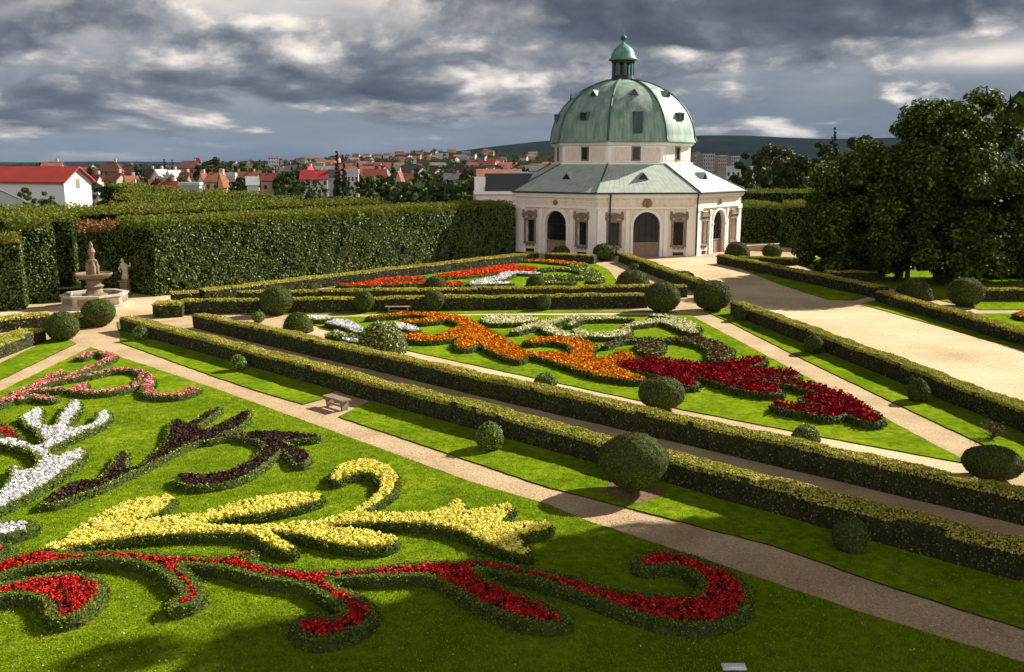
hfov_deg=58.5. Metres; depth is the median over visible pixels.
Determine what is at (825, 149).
broadleaf tree
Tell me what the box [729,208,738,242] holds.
window
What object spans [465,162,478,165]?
house
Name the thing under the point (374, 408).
lawn
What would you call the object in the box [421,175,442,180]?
broadleaf tree
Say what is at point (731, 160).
house
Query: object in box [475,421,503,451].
egg bush
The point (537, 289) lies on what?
clipped hedge
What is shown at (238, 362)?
egg bush
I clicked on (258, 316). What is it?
egg bush
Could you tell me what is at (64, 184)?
warehouse
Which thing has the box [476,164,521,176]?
house
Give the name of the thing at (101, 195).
broadleaf tree
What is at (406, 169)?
house
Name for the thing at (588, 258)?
clipped hedge
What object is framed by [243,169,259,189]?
house
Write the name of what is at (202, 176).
house
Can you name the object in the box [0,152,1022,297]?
ground
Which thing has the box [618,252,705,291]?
clipped hedge
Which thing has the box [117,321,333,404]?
lawn
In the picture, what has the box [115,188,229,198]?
tall hedge
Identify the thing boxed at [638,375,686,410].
topiary ball
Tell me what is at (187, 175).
house
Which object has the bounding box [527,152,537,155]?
house
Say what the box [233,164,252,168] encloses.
house
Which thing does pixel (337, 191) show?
conifer
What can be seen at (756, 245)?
rotunda path
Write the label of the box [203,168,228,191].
house
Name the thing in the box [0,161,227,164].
hills
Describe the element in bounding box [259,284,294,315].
topiary ball
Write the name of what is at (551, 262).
flower bed
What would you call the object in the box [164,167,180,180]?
house
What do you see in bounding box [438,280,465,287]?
flower bed
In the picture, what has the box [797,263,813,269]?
flower bed
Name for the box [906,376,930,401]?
egg bush
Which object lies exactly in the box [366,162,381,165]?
house
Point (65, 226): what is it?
tall hedge
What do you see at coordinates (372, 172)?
house
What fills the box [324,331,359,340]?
flower bed
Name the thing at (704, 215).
window
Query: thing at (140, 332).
egg bush
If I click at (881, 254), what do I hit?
broadleaf tree
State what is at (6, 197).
house
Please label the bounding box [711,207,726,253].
door
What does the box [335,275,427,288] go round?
flower bed
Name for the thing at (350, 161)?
house
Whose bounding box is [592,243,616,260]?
topiary ball
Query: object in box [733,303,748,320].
egg bush
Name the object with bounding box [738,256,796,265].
clipped hedge
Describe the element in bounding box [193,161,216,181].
broadleaf tree
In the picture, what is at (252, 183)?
house
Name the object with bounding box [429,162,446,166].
house
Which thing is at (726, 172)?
house
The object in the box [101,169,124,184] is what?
house
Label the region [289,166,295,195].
conifer
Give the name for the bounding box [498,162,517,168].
house
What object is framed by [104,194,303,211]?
tall hedge
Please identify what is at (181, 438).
flower bed
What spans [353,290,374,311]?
topiary ball
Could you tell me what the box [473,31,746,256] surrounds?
rotunda
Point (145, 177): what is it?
broadleaf tree
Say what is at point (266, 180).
house
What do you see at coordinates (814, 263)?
broadleaf tree
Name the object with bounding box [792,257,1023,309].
lawn
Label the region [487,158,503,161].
house
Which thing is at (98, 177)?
house
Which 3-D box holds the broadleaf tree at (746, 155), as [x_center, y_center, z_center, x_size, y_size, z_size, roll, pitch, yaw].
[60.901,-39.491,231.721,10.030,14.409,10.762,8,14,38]
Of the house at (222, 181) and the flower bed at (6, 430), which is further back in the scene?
the house at (222, 181)
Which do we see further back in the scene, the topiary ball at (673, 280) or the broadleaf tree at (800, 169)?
the broadleaf tree at (800, 169)
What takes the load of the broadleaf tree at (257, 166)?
on the ground at (544, 157)
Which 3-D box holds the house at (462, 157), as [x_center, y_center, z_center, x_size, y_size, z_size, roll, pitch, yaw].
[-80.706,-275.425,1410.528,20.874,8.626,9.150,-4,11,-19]
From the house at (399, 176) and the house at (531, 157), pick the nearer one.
the house at (399, 176)
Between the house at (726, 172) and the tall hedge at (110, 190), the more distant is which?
the house at (726, 172)
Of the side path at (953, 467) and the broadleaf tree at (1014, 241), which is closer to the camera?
the side path at (953, 467)
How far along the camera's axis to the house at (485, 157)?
1389.72 m
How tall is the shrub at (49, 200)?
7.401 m
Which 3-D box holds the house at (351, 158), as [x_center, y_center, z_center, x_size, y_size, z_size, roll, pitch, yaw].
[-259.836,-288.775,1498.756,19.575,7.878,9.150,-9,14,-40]
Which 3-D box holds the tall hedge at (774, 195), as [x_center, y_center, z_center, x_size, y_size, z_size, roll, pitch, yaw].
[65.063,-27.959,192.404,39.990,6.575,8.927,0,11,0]
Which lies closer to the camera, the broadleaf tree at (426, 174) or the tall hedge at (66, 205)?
the tall hedge at (66, 205)
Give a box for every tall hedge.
[0,202,137,212]
[0,204,123,226]
[0,210,80,286]
[0,228,29,310]
[3,214,59,303]
[76,217,120,289]
[94,196,383,226]
[104,181,153,205]
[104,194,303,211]
[110,190,271,204]
[114,198,515,295]
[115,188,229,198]
[116,184,182,194]
[740,199,782,242]
[741,187,848,207]
[779,199,851,247]
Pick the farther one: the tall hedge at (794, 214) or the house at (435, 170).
the house at (435, 170)
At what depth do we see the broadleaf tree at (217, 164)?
415.13 m
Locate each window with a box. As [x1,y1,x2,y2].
[75,179,79,187]
[522,209,537,245]
[573,211,588,248]
[581,146,588,160]
[605,211,623,249]
[631,146,640,160]
[670,211,688,248]
[675,147,680,160]
[701,210,710,247]
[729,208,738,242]
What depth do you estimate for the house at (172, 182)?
236.33 m
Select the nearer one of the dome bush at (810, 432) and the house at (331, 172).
the dome bush at (810, 432)
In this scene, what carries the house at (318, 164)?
on the ground at (544, 157)
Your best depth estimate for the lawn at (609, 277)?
91.22 m
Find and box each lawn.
[0,338,75,380]
[0,347,1023,671]
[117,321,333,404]
[241,310,657,314]
[313,315,960,462]
[326,263,616,287]
[339,401,1023,629]
[709,307,1023,459]
[742,269,867,300]
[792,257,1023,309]
[861,300,1023,349]
[976,313,1023,327]
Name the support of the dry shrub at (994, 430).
on the lawn at (964, 422)
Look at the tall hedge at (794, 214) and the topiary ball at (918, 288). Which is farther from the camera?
the tall hedge at (794, 214)
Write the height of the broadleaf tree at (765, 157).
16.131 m
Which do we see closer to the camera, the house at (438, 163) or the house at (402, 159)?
the house at (438, 163)
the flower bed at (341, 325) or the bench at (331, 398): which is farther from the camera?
the flower bed at (341, 325)
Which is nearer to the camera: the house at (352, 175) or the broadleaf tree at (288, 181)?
the broadleaf tree at (288, 181)
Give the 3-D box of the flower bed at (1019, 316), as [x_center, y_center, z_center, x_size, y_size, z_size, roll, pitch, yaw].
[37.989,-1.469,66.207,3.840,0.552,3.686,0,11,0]
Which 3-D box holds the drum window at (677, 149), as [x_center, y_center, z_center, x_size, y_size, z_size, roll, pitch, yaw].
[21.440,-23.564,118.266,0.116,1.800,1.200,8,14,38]
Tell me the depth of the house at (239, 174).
334.36 m
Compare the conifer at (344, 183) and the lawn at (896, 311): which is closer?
the lawn at (896, 311)
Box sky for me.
[0,0,1023,161]
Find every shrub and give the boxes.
[17,187,37,208]
[37,191,57,207]
[980,418,1005,437]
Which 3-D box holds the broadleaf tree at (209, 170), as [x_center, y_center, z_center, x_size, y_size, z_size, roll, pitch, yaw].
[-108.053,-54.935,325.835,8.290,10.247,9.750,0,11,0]
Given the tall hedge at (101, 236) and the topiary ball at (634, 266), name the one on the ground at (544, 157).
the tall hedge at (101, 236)
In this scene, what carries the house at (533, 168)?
on the ground at (544, 157)
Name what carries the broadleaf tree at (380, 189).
on the ground at (544, 157)
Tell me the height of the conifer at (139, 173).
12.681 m
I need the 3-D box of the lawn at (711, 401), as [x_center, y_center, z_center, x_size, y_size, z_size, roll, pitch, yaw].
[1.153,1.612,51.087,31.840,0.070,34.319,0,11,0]
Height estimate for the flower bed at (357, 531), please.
0.524 m
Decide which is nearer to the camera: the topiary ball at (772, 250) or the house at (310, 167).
the topiary ball at (772, 250)
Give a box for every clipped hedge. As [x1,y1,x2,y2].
[0,312,49,332]
[0,327,46,358]
[72,311,90,328]
[119,315,1023,582]
[152,299,185,317]
[170,289,199,299]
[181,292,646,313]
[192,313,1023,525]
[197,251,538,298]
[235,283,687,298]
[544,252,596,263]
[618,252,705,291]
[716,254,888,297]
[730,301,1023,432]
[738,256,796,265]
[823,269,884,281]
[875,290,1023,345]
[982,287,1023,300]
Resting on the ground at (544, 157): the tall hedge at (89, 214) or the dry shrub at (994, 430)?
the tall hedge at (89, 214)
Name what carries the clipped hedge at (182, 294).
on the gravel
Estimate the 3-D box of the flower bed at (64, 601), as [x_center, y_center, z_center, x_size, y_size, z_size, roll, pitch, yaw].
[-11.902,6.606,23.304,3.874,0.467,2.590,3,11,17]
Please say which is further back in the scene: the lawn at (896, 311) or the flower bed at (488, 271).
the flower bed at (488, 271)
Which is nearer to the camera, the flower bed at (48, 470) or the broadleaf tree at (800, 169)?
the flower bed at (48, 470)
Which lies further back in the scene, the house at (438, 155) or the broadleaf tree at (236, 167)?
the house at (438, 155)
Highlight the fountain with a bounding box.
[59,241,131,309]
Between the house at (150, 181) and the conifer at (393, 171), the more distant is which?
the conifer at (393, 171)
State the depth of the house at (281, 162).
1469.26 m
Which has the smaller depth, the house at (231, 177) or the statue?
the statue
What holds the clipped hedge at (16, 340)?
on the gravel
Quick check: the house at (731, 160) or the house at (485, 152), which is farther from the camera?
the house at (485, 152)
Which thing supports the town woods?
on the ground at (544, 157)
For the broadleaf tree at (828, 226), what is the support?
on the lawn at (938, 288)
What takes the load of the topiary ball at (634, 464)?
on the lawn at (374, 408)
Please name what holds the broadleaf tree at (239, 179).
on the ground at (544, 157)
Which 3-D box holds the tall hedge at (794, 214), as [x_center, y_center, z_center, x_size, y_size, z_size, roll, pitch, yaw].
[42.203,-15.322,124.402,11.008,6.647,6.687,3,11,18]
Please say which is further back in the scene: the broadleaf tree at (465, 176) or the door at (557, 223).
the broadleaf tree at (465, 176)
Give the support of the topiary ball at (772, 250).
on the gravel
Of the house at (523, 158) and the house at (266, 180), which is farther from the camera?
the house at (523, 158)
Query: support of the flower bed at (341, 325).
on the lawn at (711, 401)
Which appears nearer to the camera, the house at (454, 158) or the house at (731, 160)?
the house at (731, 160)
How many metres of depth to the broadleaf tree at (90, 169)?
314.08 m
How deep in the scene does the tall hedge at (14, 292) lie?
69.93 m
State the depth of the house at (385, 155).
1628.69 m
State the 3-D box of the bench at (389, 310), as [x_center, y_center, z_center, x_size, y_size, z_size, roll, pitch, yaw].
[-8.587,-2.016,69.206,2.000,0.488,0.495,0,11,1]
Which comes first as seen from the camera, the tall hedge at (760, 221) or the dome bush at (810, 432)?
the dome bush at (810, 432)
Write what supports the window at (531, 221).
in the rotunda
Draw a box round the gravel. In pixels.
[0,248,1023,661]
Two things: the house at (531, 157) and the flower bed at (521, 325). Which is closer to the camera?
the flower bed at (521, 325)
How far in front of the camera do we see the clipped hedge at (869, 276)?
87.19 m
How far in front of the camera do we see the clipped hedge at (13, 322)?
61.75 m
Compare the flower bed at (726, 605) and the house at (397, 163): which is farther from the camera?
the house at (397, 163)
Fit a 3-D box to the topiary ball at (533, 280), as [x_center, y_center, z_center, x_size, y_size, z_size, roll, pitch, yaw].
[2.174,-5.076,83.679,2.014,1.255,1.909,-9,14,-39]
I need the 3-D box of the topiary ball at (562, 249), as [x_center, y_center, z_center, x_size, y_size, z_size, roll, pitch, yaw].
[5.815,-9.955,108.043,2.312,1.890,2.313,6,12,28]
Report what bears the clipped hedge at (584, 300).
on the gravel
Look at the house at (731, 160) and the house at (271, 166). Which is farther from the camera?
the house at (731, 160)
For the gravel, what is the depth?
33.46 m
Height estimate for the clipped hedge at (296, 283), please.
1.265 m
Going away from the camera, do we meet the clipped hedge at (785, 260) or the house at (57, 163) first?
the clipped hedge at (785, 260)
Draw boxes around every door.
[542,208,568,252]
[630,209,663,256]
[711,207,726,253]
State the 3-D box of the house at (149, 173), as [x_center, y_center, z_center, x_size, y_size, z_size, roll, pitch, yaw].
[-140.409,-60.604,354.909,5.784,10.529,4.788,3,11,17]
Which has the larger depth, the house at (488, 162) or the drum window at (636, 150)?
the house at (488, 162)
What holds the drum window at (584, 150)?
in the rotunda
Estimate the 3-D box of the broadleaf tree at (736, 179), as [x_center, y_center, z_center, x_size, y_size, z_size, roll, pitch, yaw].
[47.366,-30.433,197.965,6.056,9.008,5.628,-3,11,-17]
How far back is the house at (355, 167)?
478.48 m
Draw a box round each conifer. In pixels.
[134,160,145,183]
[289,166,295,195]
[294,162,299,180]
[333,151,343,201]
[340,155,349,200]
[356,162,362,195]
[388,158,395,184]
[828,127,839,156]
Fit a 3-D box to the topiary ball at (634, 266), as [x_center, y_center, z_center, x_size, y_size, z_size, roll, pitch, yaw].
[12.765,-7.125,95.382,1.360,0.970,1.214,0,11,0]
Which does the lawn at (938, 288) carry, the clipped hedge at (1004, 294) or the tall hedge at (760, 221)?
the clipped hedge at (1004, 294)
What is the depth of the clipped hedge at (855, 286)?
86.69 m
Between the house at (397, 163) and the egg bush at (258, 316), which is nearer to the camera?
the egg bush at (258, 316)
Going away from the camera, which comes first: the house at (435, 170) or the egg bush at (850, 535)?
the egg bush at (850, 535)
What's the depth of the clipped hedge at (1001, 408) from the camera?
46.94 m
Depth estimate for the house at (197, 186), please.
220.35 m
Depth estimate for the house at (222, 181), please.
236.19 m
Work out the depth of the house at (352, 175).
313.93 m
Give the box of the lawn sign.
[721,663,746,669]
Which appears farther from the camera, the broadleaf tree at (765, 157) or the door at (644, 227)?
the broadleaf tree at (765, 157)
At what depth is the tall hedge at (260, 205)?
106.75 m
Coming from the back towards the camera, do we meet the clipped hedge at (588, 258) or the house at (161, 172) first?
the house at (161, 172)
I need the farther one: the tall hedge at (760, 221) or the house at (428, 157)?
the house at (428, 157)
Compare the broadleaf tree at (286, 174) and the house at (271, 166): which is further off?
the house at (271, 166)
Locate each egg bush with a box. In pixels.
[132,325,148,340]
[229,354,247,370]
[251,309,264,322]
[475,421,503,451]
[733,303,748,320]
[803,334,824,353]
[830,514,870,555]
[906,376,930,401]
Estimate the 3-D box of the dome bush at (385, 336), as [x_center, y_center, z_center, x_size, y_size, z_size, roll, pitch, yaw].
[-7.743,0.043,54.455,3.364,1.947,3.059,0,11,0]
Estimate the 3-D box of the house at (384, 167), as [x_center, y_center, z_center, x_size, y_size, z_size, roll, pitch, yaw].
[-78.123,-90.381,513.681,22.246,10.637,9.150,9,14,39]
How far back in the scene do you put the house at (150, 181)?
255.75 m
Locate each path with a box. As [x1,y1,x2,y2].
[308,311,707,316]
[310,326,968,473]
[641,257,1023,400]
[744,243,779,248]
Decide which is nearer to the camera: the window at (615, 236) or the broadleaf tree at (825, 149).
the window at (615, 236)
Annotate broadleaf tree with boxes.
[86,166,94,174]
[97,181,114,205]
[140,170,147,183]
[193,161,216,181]
[205,168,213,173]
[207,157,232,172]
[211,161,233,171]
[227,163,238,171]
[234,177,245,193]
[236,162,259,173]
[251,164,270,172]
[273,174,291,196]
[280,170,295,181]
[354,176,375,200]
[375,176,394,200]
[414,170,430,192]
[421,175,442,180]
[432,179,457,200]
[456,167,475,186]
[467,185,473,199]
[727,175,743,186]
[729,151,771,189]
[742,143,808,190]
[778,155,821,190]
[790,137,935,275]
[796,193,860,270]
[809,141,836,181]
[835,119,961,279]
[846,134,872,152]
[847,193,992,285]
[862,85,1023,280]
[984,143,1023,279]
[1000,91,1023,128]
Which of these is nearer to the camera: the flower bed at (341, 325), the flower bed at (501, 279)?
the flower bed at (341, 325)
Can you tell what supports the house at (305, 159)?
on the ground at (544, 157)
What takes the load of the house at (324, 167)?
on the ground at (544, 157)
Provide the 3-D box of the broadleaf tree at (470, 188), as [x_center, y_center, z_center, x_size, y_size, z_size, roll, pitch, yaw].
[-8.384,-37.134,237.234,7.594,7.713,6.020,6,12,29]
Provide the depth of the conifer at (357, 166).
324.77 m
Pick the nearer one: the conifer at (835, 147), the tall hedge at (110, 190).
the tall hedge at (110, 190)
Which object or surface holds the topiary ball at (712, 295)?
on the lawn at (964, 422)
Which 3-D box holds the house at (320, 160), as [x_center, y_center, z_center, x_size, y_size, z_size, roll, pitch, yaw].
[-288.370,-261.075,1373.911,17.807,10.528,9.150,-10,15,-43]
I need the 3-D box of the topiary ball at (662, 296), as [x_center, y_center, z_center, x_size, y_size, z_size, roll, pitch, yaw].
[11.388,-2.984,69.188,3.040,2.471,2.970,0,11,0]
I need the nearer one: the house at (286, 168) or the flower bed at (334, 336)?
the flower bed at (334, 336)
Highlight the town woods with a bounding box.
[1,148,1010,206]
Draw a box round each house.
[0,189,25,208]
[40,159,64,165]
[90,171,103,202]
[97,159,124,177]
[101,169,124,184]
[123,163,135,175]
[123,172,139,183]
[143,166,153,183]
[148,176,165,187]
[150,166,166,178]
[160,177,178,188]
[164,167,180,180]
[177,158,201,176]
[178,169,194,181]
[178,182,202,191]
[197,169,206,189]
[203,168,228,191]
[216,169,229,192]
[225,173,236,190]
[229,169,243,178]
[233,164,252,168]
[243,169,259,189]
[245,176,259,194]
[259,165,273,172]
[260,170,276,194]
[267,156,278,172]
[280,160,290,164]
[283,166,296,171]
[299,167,328,196]
[303,157,314,163]
[306,164,313,169]
[309,163,324,165]
[313,166,337,174]
[314,159,325,163]
[325,160,334,165]
[328,167,336,195]
[339,166,373,180]
[345,160,358,163]
[346,169,358,196]
[347,157,359,160]
[355,161,368,164]
[360,165,390,175]
[362,166,386,194]
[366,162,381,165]
[373,154,381,157]
[383,153,391,158]
[384,162,404,164]
[395,166,427,175]
[395,168,404,196]
[400,157,416,163]
[402,170,414,194]
[410,154,421,158]
[425,167,443,174]
[426,155,435,159]
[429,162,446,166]
[435,153,448,158]
[443,170,463,195]
[450,157,458,162]
[452,155,466,159]
[453,166,488,176]
[464,153,477,158]
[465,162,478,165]
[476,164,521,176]
[477,155,487,160]
[478,161,496,165]
[483,150,493,155]
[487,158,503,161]
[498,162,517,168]
[518,156,527,160]
[519,165,546,171]
[525,155,535,159]
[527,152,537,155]
[691,152,699,164]
[697,154,714,172]
[714,155,726,174]
[718,166,753,187]
[727,156,739,165]
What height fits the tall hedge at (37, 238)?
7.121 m
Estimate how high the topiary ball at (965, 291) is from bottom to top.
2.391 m
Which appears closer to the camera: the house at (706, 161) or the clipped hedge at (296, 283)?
the clipped hedge at (296, 283)
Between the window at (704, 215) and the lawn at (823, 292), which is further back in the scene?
the window at (704, 215)
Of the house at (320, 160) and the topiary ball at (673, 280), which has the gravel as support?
the topiary ball at (673, 280)
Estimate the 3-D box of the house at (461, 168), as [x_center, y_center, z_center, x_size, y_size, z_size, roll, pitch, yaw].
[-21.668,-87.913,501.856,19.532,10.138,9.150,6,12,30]
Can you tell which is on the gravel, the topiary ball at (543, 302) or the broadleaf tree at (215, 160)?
the topiary ball at (543, 302)
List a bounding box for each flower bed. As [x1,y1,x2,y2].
[0,350,202,409]
[0,399,114,517]
[0,421,27,441]
[0,519,42,543]
[0,543,18,559]
[0,547,755,652]
[0,570,111,632]
[37,406,324,512]
[40,458,556,565]
[307,315,422,343]
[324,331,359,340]
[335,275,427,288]
[363,311,648,386]
[434,263,539,279]
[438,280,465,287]
[466,270,542,286]
[478,313,703,341]
[522,258,587,266]
[537,264,605,285]
[599,335,736,362]
[616,354,888,429]
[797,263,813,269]
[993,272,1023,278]
[1011,310,1023,320]
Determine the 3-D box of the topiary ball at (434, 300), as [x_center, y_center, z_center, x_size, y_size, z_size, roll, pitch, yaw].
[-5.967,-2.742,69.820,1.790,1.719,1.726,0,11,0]
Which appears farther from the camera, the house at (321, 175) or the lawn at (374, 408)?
the house at (321, 175)
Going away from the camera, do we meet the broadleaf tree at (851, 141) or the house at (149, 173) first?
the broadleaf tree at (851, 141)
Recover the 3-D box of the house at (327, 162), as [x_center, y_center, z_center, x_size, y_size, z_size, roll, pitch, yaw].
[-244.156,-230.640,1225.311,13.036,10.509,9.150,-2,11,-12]
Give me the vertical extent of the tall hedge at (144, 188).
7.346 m
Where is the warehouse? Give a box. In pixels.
[0,166,95,208]
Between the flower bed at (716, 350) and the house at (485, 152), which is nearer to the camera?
the flower bed at (716, 350)
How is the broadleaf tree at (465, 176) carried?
on the ground at (544, 157)
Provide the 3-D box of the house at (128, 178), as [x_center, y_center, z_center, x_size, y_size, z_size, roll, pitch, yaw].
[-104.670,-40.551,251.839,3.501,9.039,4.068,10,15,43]
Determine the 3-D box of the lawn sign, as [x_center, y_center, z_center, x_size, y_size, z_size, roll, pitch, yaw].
[4.907,7.308,20.227,0.520,0.070,0.220,0,11,0]
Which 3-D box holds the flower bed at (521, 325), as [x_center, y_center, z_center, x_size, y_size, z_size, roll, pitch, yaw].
[5.168,-0.633,61.776,15.226,0.559,9.480,0,11,0]
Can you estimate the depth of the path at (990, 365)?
61.72 m
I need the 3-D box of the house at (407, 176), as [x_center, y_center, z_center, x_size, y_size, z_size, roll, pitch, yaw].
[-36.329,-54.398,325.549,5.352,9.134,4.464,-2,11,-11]
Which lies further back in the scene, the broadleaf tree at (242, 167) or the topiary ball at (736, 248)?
the broadleaf tree at (242, 167)
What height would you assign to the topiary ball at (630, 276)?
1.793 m
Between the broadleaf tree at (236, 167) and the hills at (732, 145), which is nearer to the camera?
the broadleaf tree at (236, 167)
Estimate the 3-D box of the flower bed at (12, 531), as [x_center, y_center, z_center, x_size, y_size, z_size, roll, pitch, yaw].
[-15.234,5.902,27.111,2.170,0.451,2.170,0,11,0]
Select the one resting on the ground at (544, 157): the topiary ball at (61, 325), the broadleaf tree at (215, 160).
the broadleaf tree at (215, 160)
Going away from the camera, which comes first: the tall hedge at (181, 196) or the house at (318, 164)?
the tall hedge at (181, 196)
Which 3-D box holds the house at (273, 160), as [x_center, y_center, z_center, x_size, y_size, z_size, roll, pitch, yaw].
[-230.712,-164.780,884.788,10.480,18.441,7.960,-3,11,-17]
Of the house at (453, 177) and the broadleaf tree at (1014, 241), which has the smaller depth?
the broadleaf tree at (1014, 241)
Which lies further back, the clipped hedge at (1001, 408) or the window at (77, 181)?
the window at (77, 181)
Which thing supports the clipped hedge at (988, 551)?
on the gravel
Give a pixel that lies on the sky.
(81, 80)
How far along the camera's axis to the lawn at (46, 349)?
53.14 m
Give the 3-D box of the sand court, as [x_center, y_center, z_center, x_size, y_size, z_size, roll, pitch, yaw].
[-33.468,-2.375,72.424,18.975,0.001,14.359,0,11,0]
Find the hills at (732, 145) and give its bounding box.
[220,135,1023,165]
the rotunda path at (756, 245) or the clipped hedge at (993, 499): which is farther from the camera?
the rotunda path at (756, 245)
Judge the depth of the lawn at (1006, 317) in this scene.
66.72 m
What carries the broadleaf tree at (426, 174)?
on the ground at (544, 157)
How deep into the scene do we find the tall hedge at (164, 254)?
89.42 m
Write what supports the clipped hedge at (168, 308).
on the gravel
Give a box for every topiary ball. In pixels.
[44,311,80,340]
[80,297,116,326]
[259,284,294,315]
[281,311,313,332]
[308,281,321,288]
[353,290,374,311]
[422,288,444,310]
[424,274,446,286]
[525,274,546,286]
[536,294,550,309]
[552,244,569,252]
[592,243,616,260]
[597,432,669,502]
[614,269,649,284]
[628,263,640,270]
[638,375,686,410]
[642,280,680,312]
[670,269,693,283]
[692,278,732,310]
[723,240,749,255]
[761,242,782,256]
[895,277,933,300]
[946,277,985,306]
[960,444,1023,481]
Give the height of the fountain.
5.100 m
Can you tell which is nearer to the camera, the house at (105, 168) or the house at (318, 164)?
the house at (105, 168)
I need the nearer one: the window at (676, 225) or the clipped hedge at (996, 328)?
the clipped hedge at (996, 328)
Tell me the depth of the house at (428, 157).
1424.11 m
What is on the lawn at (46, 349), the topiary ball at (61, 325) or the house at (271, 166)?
the topiary ball at (61, 325)
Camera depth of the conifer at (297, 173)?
324.56 m
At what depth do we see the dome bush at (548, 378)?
46.22 m
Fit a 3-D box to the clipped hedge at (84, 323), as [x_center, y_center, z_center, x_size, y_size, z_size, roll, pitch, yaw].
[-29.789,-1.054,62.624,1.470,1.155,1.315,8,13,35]
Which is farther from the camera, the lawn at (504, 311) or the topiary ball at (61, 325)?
the lawn at (504, 311)
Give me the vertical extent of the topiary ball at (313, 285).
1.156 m
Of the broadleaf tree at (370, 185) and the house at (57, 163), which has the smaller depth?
the broadleaf tree at (370, 185)
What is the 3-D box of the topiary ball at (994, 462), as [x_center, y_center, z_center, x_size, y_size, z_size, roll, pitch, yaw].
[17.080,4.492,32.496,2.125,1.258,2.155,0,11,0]
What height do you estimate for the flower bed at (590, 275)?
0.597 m
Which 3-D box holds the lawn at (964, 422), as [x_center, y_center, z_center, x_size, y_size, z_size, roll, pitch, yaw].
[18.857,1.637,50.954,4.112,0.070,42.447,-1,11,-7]
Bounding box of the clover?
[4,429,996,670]
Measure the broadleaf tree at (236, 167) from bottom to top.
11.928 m
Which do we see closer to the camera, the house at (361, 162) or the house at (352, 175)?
the house at (352, 175)
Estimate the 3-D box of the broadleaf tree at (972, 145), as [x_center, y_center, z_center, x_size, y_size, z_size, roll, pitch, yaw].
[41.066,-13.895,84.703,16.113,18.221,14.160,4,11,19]
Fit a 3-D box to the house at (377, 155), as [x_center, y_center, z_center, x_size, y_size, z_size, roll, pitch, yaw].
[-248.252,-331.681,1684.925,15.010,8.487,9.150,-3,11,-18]
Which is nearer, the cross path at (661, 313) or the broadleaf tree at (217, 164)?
the cross path at (661, 313)
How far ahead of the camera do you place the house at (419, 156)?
1505.41 m
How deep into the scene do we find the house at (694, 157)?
832.11 m
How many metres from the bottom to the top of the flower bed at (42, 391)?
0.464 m
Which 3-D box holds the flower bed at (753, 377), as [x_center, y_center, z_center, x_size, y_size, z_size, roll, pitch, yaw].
[10.941,2.504,44.630,9.340,0.694,14.507,-2,11,-10]
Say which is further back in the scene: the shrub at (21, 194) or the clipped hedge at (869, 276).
the shrub at (21, 194)
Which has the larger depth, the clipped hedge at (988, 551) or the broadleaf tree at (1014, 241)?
the broadleaf tree at (1014, 241)
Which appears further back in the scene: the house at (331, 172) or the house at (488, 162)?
the house at (488, 162)
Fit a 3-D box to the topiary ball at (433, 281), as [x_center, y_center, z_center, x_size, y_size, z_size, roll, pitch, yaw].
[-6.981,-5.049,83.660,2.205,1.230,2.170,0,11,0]
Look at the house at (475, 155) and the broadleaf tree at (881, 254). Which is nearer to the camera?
the broadleaf tree at (881, 254)
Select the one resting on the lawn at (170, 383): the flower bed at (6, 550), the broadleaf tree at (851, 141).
the flower bed at (6, 550)
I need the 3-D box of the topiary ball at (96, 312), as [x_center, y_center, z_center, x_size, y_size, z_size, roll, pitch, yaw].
[-28.566,-1.653,63.228,2.366,2.010,2.463,0,11,0]
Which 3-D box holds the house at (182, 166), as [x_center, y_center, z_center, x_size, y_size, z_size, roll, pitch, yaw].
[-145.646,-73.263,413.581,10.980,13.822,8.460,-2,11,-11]
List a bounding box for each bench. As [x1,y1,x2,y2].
[322,393,351,410]
[385,306,411,311]
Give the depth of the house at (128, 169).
372.87 m
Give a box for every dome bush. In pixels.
[356,320,407,353]
[532,372,557,385]
[791,423,821,442]
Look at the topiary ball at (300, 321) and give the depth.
60.62 m
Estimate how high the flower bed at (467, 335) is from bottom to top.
0.556 m
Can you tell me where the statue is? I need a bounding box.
[118,258,132,295]
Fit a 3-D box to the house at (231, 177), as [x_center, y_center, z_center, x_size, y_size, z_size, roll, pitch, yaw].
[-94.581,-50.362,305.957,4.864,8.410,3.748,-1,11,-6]
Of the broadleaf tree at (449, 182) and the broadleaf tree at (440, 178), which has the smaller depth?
the broadleaf tree at (449, 182)
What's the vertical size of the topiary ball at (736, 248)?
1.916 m
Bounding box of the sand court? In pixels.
[0,294,181,320]
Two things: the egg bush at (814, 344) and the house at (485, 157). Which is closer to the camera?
the egg bush at (814, 344)
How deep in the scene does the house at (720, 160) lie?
803.06 m
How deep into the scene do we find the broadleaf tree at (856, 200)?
85.52 m
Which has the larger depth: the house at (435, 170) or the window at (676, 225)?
the house at (435, 170)
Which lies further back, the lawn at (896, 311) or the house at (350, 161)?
the house at (350, 161)

